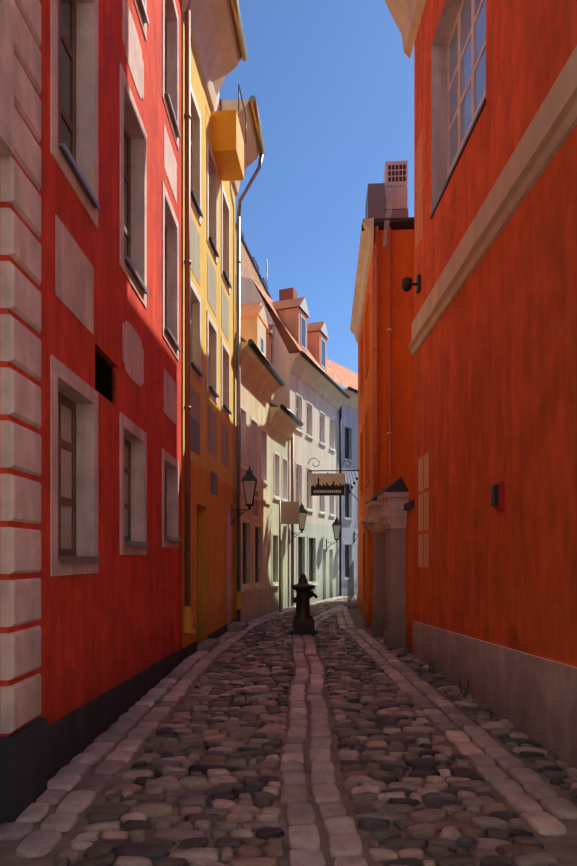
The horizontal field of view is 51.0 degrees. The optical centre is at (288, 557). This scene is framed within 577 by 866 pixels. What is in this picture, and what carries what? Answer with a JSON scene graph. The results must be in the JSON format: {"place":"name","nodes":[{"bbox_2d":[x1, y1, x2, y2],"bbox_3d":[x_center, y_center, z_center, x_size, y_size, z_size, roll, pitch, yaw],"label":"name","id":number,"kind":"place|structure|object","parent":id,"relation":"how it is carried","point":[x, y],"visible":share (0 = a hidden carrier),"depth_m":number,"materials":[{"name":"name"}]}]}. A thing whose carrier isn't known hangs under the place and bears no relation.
{"place":"outdoors","nodes":[
{"label":"outdoors","id":0,"kind":"place"},
{"bbox_2d":[0,0,195,822],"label":"red building","id":1,"kind":"structure","parent":0,"point":[91,649],"depth_m":5.14,"materials":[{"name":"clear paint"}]},
{"bbox_2d":[235,223,271,298],"bbox_3d":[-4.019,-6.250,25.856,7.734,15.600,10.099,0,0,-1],"label":"roof","id":2,"kind":"structure","parent":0,"point":[249,267],"depth_m":22.96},
{"bbox_2d":[235,302,273,364],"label":"peach house","id":3,"kind":"structure","parent":0,"point":[269,345],"depth_m":18.89,"materials":[{"name":"orange paint"}]},
{"bbox_2d":[0,595,576,865],"bbox_3d":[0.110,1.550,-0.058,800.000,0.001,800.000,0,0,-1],"label":"ground","id":4,"kind":"structure","parent":0,"point":[562,849],"depth_m":3.89,"materials":[{"name":"grey stone"}]},
{"bbox_2d":[182,0,265,658],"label":"yellow building","id":5,"kind":"structure","parent":4,"relation":"on","point":[227,147],"depth_m":11.03,"materials":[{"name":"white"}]},
{"bbox_2d":[235,332,284,621],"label":"house","id":6,"kind":"structure","parent":4,"relation":"on","point":[261,381],"depth_m":15.28,"materials":[{"name":"beige paint"}]},
{"bbox_2d":[235,305,268,356],"bbox_3d":[-1.562,-5.601,16.208,2.060,2.200,1.490,0,0,-1],"label":"dormer","id":7,"kind":"object","parent":6,"relation":"on","point":[253,324],"visible":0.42,"depth_m":15.70,"materials":[{"name":"paint"}]},
{"bbox_2d":[269,403,302,611],"bbox_3d":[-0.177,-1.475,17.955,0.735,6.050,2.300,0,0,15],"label":"house","id":8,"kind":"structure","parent":4,"relation":"on","point":[285,422],"depth_m":17.86,"materials":[{"name":"beige paint"}]},
{"bbox_2d":[0,596,576,865],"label":"cobblestones","id":9,"kind":"structure","parent":4,"relation":"on","point":[111,816],"depth_m":4.31,"materials":[{"name":"grey stone"}]},
{"bbox_2d":[289,573,317,635],"bbox_3d":[0.311,0.925,12.278,0.584,1.250,0.550,0,0,-1],"label":"cast iron pump","id":10,"kind":"object","parent":9,"relation":"on","point":[303,621],"visible":1,"depth_m":12.14,"materials":[{"name":"black metal"}]},
{"bbox_2d":[343,560,356,606],"bbox_3d":[2.455,0.813,19.311,1.100,1.474,1.400,0,0,19],"label":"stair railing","id":11,"kind":"object","parent":9,"relation":"on","point":[351,603],"visible":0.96,"depth_m":19.35,"materials":[{"name":"metal"}]},
{"bbox_2d":[363,619,469,698],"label":"weeds","id":12,"kind":"object","parent":9,"relation":"on","point":[465,694],"visible":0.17,"depth_m":6.68,"materials":[{"name":"green plant"}]},
{"bbox_2d":[279,501,298,611],"bbox_3d":[0.016,-0.025,16.989,0.578,3.150,0.068,0,0,-1],"label":"signpost","id":13,"kind":"object","parent":4,"relation":"on","point":[288,512],"visible":0.85,"depth_m":16.96,"materials":[{"name":"beige wood"}]},
{"bbox_2d":[235,275,349,606],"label":"house","id":14,"kind":"structure","parent":4,"relation":"on","point":[312,395],"depth_m":21.03,"materials":[{"name":"white paint"}]},
{"bbox_2d":[231,465,357,551],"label":"wall lanterns","id":15,"kind":"object","parent":14,"relation":"attached to","point":[249,480],"depth_m":13.18,"materials":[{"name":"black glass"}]},
{"bbox_2d":[308,160,413,627],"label":"orange building","id":16,"kind":"structure","parent":4,"relation":"on","point":[382,318],"depth_m":12.96,"materials":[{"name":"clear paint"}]},
{"bbox_2d":[385,0,576,768],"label":"red building","id":17,"kind":"structure","parent":4,"relation":"on","point":[492,346],"depth_m":5.92,"materials":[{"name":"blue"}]},
{"bbox_2d":[365,477,413,653],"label":"gate wall pilasters","id":18,"kind":"object","parent":17,"relation":"attached to","point":[390,521],"visible":0.98,"depth_m":10.20,"materials":[{"name":"grey stone"}]},
{"bbox_2d":[219,0,413,388],"label":"sky","id":19,"kind":"structure","parent":0,"point":[331,82],"materials":[{"name":"blue"}]},
{"bbox_2d":[327,359,357,595],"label":"house","id":20,"kind":"structure","parent":0,"point":[347,378],"depth_m":25.00,"materials":[{"name":"paint"}]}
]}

